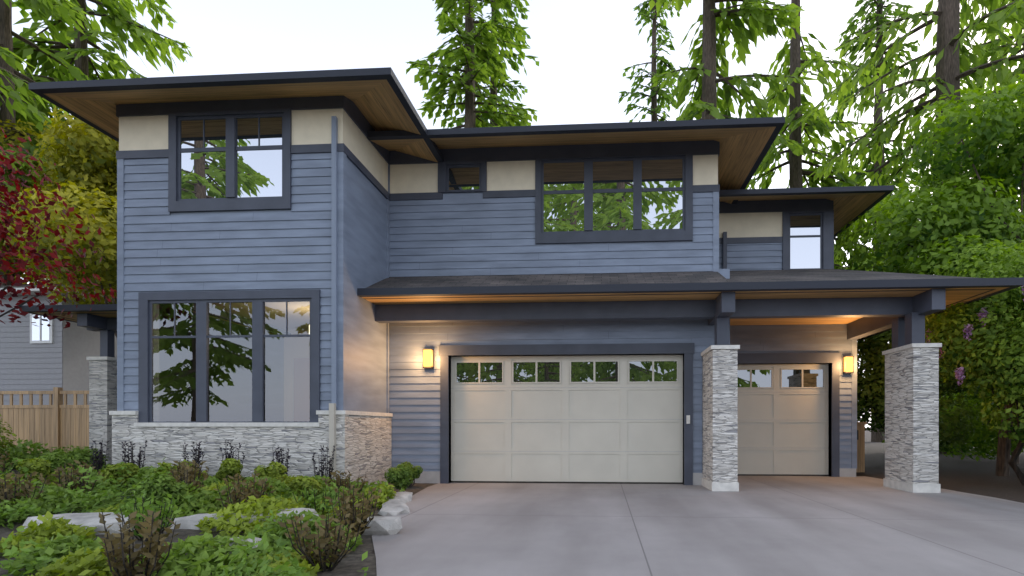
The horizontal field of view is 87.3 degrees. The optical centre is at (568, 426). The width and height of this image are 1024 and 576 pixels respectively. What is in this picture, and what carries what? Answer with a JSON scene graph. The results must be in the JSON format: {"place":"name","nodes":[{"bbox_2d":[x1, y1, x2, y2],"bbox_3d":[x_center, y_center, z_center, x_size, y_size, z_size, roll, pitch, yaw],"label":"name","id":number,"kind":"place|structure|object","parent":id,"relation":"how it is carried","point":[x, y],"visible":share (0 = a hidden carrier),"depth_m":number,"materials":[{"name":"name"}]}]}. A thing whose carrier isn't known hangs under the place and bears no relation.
{"place":"outdoors","nodes":[
{"label":"outdoors","id":0,"kind":"place"},
{"bbox_2d":[12,0,1022,427],"label":"sky","id":1,"kind":"structure","parent":0,"point":[583,48],"materials":[{"name":"white"}]},
{"bbox_2d":[368,430,1023,553],"bbox_3d":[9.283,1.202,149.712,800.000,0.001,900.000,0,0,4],"label":"ground","id":2,"kind":"structure","parent":0,"point":[970,475],"depth_m":13.40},
{"bbox_2d":[0,438,67,464],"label":"bed planting","id":3,"kind":"object","parent":2,"relation":"on","point":[23,449],"visible":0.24,"depth_m":10.81,"materials":[{"name":"green plant"}]},
{"bbox_2d":[0,387,88,452],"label":"fence","id":4,"kind":"object","parent":2,"relation":"on","point":[57,423],"visible":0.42,"depth_m":12.78,"materials":[{"name":"brown wood"}]},
{"bbox_2d":[0,0,91,285],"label":"fir","id":5,"kind":"object","parent":2,"relation":"on","point":[69,71],"visible":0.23,"depth_m":24.02,"materials":[{"name":"green plant"}]},
{"bbox_2d":[0,0,92,224],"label":"fir","id":6,"kind":"object","parent":2,"relation":"on","point":[20,106],"visible":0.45,"depth_m":19.17,"materials":[{"name":"green plant"}]},
{"bbox_2d":[0,284,116,404],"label":"neighbour house","id":7,"kind":"structure","parent":2,"relation":"on","point":[43,357],"depth_m":20.32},
{"bbox_2d":[0,106,118,337],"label":"tree","id":8,"kind":"object","parent":2,"relation":"on","point":[89,161],"visible":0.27,"depth_m":16.62,"materials":[{"name":"green plant"}]},
{"bbox_2d":[12,0,192,135],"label":"fir","id":9,"kind":"object","parent":2,"relation":"on","point":[116,19],"visible":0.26,"depth_m":30.08,"materials":[{"name":"green plant"}]},
{"bbox_2d":[0,466,437,575],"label":"landscape bed","id":10,"kind":"object","parent":2,"relation":"on","point":[352,563],"visible":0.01,"depth_m":5.15,"materials":[{"name":"soil"}]},
{"bbox_2d":[0,414,16,455],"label":"mound shrub","id":11,"kind":"object","parent":10,"relation":"on","point":[4,442],"visible":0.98,"depth_m":9.77,"materials":[{"name":"green plant"}]},
{"bbox_2d":[0,451,19,473],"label":"shrub","id":12,"kind":"object","parent":10,"relation":"on","point":[3,464],"visible":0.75,"depth_m":7.89,"materials":[{"name":"green plant"}]},
{"bbox_2d":[0,471,52,516],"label":"shrub","id":13,"kind":"object","parent":10,"relation":"on","point":[6,490],"visible":0.62,"depth_m":5.96,"materials":[{"name":"plant"}]},
{"bbox_2d":[16,458,51,480],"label":"shrub","id":14,"kind":"object","parent":10,"relation":"on","point":[40,465],"visible":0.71,"depth_m":7.96,"materials":[{"name":"green plant"}]},
{"bbox_2d":[0,119,99,288],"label":"tree","id":15,"kind":"object","parent":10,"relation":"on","point":[18,166],"visible":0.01,"depth_m":23.36,"materials":[{"name":"green plant"}]},
{"bbox_2d":[33,451,79,473],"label":"shrub","id":16,"kind":"object","parent":10,"relation":"on","point":[55,460],"visible":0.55,"depth_m":8.87,"materials":[{"name":"green plant"}]},
{"bbox_2d":[0,128,116,327],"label":"japanese maple","id":17,"kind":"object","parent":10,"relation":"on","point":[20,223],"visible":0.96,"depth_m":9.95,"materials":[{"name":"red plant"}]},
{"bbox_2d":[36,445,107,466],"bbox_3d":[-9.119,0.681,9.830,0.996,0.691,1.131,0,0,4],"label":"mound shrub","id":18,"kind":"object","parent":10,"relation":"on","point":[85,455],"visible":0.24,"depth_m":9.77,"materials":[{"name":"green plant"}]},
{"bbox_2d":[39,460,105,493],"bbox_3d":[-6.465,0.741,6.930,0.655,0.624,0.586,0,0,4],"label":"shrub","id":19,"kind":"object","parent":10,"relation":"on","point":[64,478],"visible":0.52,"depth_m":6.87,"materials":[{"name":"plant"}]},
{"bbox_2d":[20,512,145,534],"bbox_3d":[-5.027,1.048,5.597,1.140,0.224,0.604,1,5,-11],"label":"rock","id":20,"kind":"object","parent":10,"relation":"on","point":[90,519],"visible":0.24,"depth_m":5.46,"materials":[{"name":"grey stone"}]},
{"bbox_2d":[89,440,108,470],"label":"dark shrub","id":21,"kind":"object","parent":10,"relation":"on","point":[100,455],"visible":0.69,"depth_m":9.02,"materials":[{"name":"black plant"}]},
{"bbox_2d":[96,462,139,488],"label":"shrub","id":22,"kind":"object","parent":10,"relation":"on","point":[109,470],"visible":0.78,"depth_m":8.22,"materials":[{"name":"green plant"}]},
{"bbox_2d":[120,441,146,483],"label":"dark shrub","id":23,"kind":"object","parent":10,"relation":"on","point":[139,461],"visible":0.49,"depth_m":9.09,"materials":[{"name":"black plant"}]},
{"bbox_2d":[97,510,180,575],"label":"shrub","id":24,"kind":"object","parent":10,"relation":"on","point":[153,549],"visible":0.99,"depth_m":3.73,"materials":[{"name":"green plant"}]},
{"bbox_2d":[119,492,181,540],"bbox_3d":[-4.096,0.878,5.212,0.626,0.479,0.467,0,0,36],"label":"shrub","id":25,"kind":"object","parent":10,"relation":"on","point":[145,507],"visible":0.54,"depth_m":5.17,"materials":[{"name":"green plant"}]},
{"bbox_2d":[123,471,188,507],"bbox_3d":[-4.655,0.795,6.029,0.554,0.596,0.457,0,0,4],"label":"shrub","id":26,"kind":"object","parent":10,"relation":"on","point":[163,483],"visible":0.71,"depth_m":5.93,"materials":[{"name":"green plant"}]},
{"bbox_2d":[154,459,194,482],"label":"shrub","id":27,"kind":"object","parent":10,"relation":"on","point":[160,464],"visible":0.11,"depth_m":8.08,"materials":[{"name":"green plant"}]},
{"bbox_2d":[164,460,208,484],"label":"shrub","id":28,"kind":"object","parent":10,"relation":"on","point":[182,466],"visible":0.39,"depth_m":7.64,"materials":[{"name":"brown plant"}]},
{"bbox_2d":[170,465,207,505],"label":"shrub","id":29,"kind":"object","parent":10,"relation":"on","point":[188,478],"visible":0.37,"depth_m":6.53,"materials":[{"name":"brown plant"}]},
{"bbox_2d":[182,441,204,470],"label":"dark shrub","id":30,"kind":"object","parent":10,"relation":"on","point":[197,459],"visible":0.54,"depth_m":8.99,"materials":[{"name":"black plant"}]},
{"bbox_2d":[0,448,404,575],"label":"ground cover plants","id":31,"kind":"object","parent":10,"relation":"on","point":[202,557],"visible":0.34,"depth_m":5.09,"materials":[{"name":"green plant"}]},
{"bbox_2d":[215,458,242,481],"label":"shrub","id":32,"kind":"object","parent":10,"relation":"on","point":[232,467],"visible":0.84,"depth_m":8.18,"materials":[{"name":"green plant"}]},
{"bbox_2d":[220,439,244,473],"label":"dark shrub","id":33,"kind":"object","parent":10,"relation":"on","point":[229,455],"visible":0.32,"depth_m":9.03,"materials":[{"name":"black plant"}]},
{"bbox_2d":[215,537,261,564],"bbox_3d":[-2.797,1.121,4.553,0.481,0.336,0.371,0,-3,-8],"label":"rock","id":34,"kind":"object","parent":10,"relation":"on","point":[249,540],"visible":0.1,"depth_m":4.49,"materials":[{"name":"grey stone"}]},
{"bbox_2d":[212,470,275,508],"bbox_3d":[-3.697,0.811,6.094,0.608,0.607,0.586,0,0,4],"label":"shrub","id":35,"kind":"object","parent":10,"relation":"on","point":[247,492],"visible":0.56,"depth_m":6.07,"materials":[{"name":"plant"}]},
{"bbox_2d":[170,508,317,530],"bbox_3d":[-3.637,1.069,5.841,2.072,0.269,0.553,-3,-4,-2],"label":"rock","id":36,"kind":"object","parent":10,"relation":"on","point":[188,522],"visible":0.17,"depth_m":5.65,"materials":[{"name":"grey stone"}]},
{"bbox_2d":[254,461,286,482],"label":"shrub","id":37,"kind":"object","parent":10,"relation":"on","point":[277,470],"visible":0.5,"depth_m":7.92,"materials":[{"name":"green plant"}]},
{"bbox_2d":[272,445,290,475],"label":"dark shrub","id":38,"kind":"object","parent":10,"relation":"on","point":[278,458],"visible":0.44,"depth_m":8.88,"materials":[{"name":"black plant"}]},
{"bbox_2d":[289,475,321,496],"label":"shrub","id":39,"kind":"object","parent":10,"relation":"on","point":[301,482],"visible":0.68,"depth_m":7.42,"materials":[{"name":"green plant"}]},
{"bbox_2d":[292,482,338,513],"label":"shrub","id":40,"kind":"object","parent":10,"relation":"on","point":[312,498],"visible":0.66,"depth_m":6.79,"materials":[{"name":"green plant"}]},
{"bbox_2d":[277,510,369,571],"bbox_3d":[-2.026,0.957,4.423,0.590,0.528,0.615,0,0,-43],"label":"shrub","id":41,"kind":"object","parent":10,"relation":"on","point":[322,542],"visible":0.98,"depth_m":4.36,"materials":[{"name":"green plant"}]},
{"bbox_2d":[312,445,335,480],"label":"dark shrub","id":42,"kind":"object","parent":10,"relation":"on","point":[323,467],"visible":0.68,"depth_m":8.81,"materials":[{"name":"black plant"}]},
{"bbox_2d":[321,470,366,500],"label":"shrub","id":43,"kind":"object","parent":10,"relation":"on","point":[340,481],"visible":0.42,"depth_m":8.05,"materials":[{"name":"brown plant"}]},
{"bbox_2d":[323,484,381,534],"bbox_3d":[-2.180,0.916,5.579,0.531,0.616,0.564,0,0,4],"label":"shrub","id":44,"kind":"object","parent":10,"relation":"on","point":[354,512],"visible":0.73,"depth_m":5.51,"materials":[{"name":"brown plant"}]},
{"bbox_2d":[336,516,401,534],"bbox_3d":[-2.337,1.164,6.130,1.030,0.224,0.481,-6,-4,32],"label":"rock","id":45,"kind":"object","parent":10,"relation":"on","point":[384,525],"visible":0.34,"depth_m":5.85,"materials":[{"name":"grey stone"}]},
{"bbox_2d":[378,499,409,515],"bbox_3d":[-2.478,1.170,7.509,0.428,0.157,0.785,-6,8,-29],"label":"rock","id":46,"kind":"object","parent":10,"relation":"on","point":[393,507],"visible":0.74,"depth_m":7.32,"materials":[{"name":"grey stone"}]},
{"bbox_2d":[384,462,413,491],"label":"boxwood","id":47,"kind":"object","parent":10,"relation":"on","point":[399,477],"visible":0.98,"depth_m":9.41,"materials":[{"name":"green plant"}]},
{"bbox_2d":[386,492,412,502],"bbox_3d":[-2.757,1.175,8.457,0.520,0.179,0.938,1,4,-12],"label":"rock","id":48,"kind":"object","parent":10,"relation":"on","point":[405,497],"visible":0.29,"depth_m":8.46,"materials":[{"name":"grey stone"}]},
{"bbox_2d":[400,461,422,487],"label":"boxwood","id":49,"kind":"object","parent":10,"relation":"on","point":[416,472],"visible":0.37,"depth_m":10.40,"materials":[{"name":"green plant"}]},
{"bbox_2d":[406,0,536,128],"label":"fir","id":50,"kind":"object","parent":2,"relation":"on","point":[480,62],"visible":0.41,"depth_m":35.81,"materials":[{"name":"green plant"}]},
{"bbox_2d":[109,95,856,485],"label":"house","id":51,"kind":"structure","parent":2,"relation":"on","point":[325,207],"depth_m":10.97,"materials":[{"name":"blue wood"}]},
{"bbox_2d":[159,302,309,421],"bbox_3d":[-5.826,-1.135,11.803,3.690,2.850,4.400,0,0,4],"label":"interior","id":52,"kind":"object","parent":51,"relation":"attached to","point":[296,369],"visible":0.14,"depth_m":11.96,"materials":[{"name":"beige"}]},
{"bbox_2d":[77,288,945,492],"bbox_3d":[-1.727,-0.619,11.915,17.281,3.618,3.557,0,0,7],"label":"porch","id":53,"kind":"object","parent":51,"relation":"attached to","point":[911,410],"visible":0.96,"depth_m":10.14,"materials":[{"name":"stone"}]},
{"bbox_2d":[19,67,1023,339],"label":"roofs","id":54,"kind":"structure","parent":51,"relation":"on","point":[381,101],"depth_m":9.95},
{"bbox_2d":[440,0,538,127],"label":"fir","id":55,"kind":"object","parent":2,"relation":"on","point":[459,121],"visible":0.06,"depth_m":40.84,"materials":[{"name":"green plant"}]},
{"bbox_2d":[618,0,681,121],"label":"fir","id":56,"kind":"object","parent":2,"relation":"on","point":[648,16],"visible":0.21,"depth_m":45.82,"materials":[{"name":"green plant"}]},
{"bbox_2d":[647,0,817,188],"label":"fir","id":57,"kind":"object","parent":2,"relation":"on","point":[707,103],"visible":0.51,"depth_m":28.62,"materials":[{"name":"green plant"}]},
{"bbox_2d":[745,0,898,268],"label":"fir","id":58,"kind":"object","parent":2,"relation":"on","point":[797,60],"visible":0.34,"depth_m":33.95,"materials":[{"name":"green plant"}]},
{"bbox_2d":[856,422,866,471],"bbox_3d":[7.441,0.535,14.167,0.640,1.310,0.640,0,0,4],"label":"fence","id":59,"kind":"object","parent":2,"relation":"on","point":[860,446],"visible":0.26,"depth_m":13.88,"materials":[{"name":"brown wood"}]},
{"bbox_2d":[819,0,934,441],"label":"fir","id":60,"kind":"object","parent":2,"relation":"on","point":[876,16],"visible":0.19,"depth_m":41.83,"materials":[{"name":"green plant"}]},
{"bbox_2d":[796,0,1023,453],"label":"fir","id":61,"kind":"object","parent":2,"relation":"on","point":[953,55],"visible":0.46,"depth_m":24.30,"materials":[{"name":"green plant"}]},
{"bbox_2d":[857,319,980,451],"bbox_3d":[9.182,-1.157,15.137,4.402,4.730,3.862,0,0,4],"label":"tree","id":62,"kind":"object","parent":2,"relation":"on","point":[871,392],"visible":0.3,"depth_m":14.10,"materials":[{"name":"green plant"}]},
{"bbox_2d":[834,74,1023,475],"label":"tree","id":63,"kind":"object","parent":2,"relation":"on","point":[958,224],"visible":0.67,"depth_m":12.72,"materials":[{"name":"green plant"}]},
{"bbox_2d":[862,330,997,454],"bbox_3d":[18.620,-3.709,23.963,8.968,10.186,7.584,0,0,4],"label":"hedge","id":64,"kind":"object","parent":2,"relation":"on","point":[961,421],"visible":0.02,"depth_m":22.74,"materials":[{"name":"green plant"}]},
{"bbox_2d":[925,240,1023,484],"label":"lilac","id":65,"kind":"object","parent":2,"relation":"on","point":[1002,339],"depth_m":10.53,"materials":[{"name":"green plant"}]},
{"bbox_2d":[939,325,1023,463],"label":"hedge","id":66,"kind":"object","parent":2,"relation":"on","point":[978,441],"visible":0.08,"depth_m":16.68,"materials":[{"name":"green plant"}]},
{"bbox_2d":[962,0,1023,207],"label":"fir","id":67,"kind":"object","parent":2,"relation":"on","point":[995,50],"visible":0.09,"depth_m":33.15,"materials":[{"name":"green plant"}]},
{"bbox_2d":[966,372,1023,440],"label":"tree","id":68,"kind":"object","parent":2,"relation":"on","point":[995,405],"visible":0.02,"depth_m":14.59,"materials":[{"name":"green plant"}]},
{"bbox_2d":[979,0,1023,218],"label":"fir","id":69,"kind":"object","parent":2,"relation":"on","point":[1011,75],"visible":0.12,"depth_m":24.25,"materials":[{"name":"green plant"}]},
{"bbox_2d":[372,476,1023,575],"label":"driveway","id":70,"kind":"structure","parent":0,"point":[807,526],"depth_m":6.05,"materials":[{"name":"grey concrete"}]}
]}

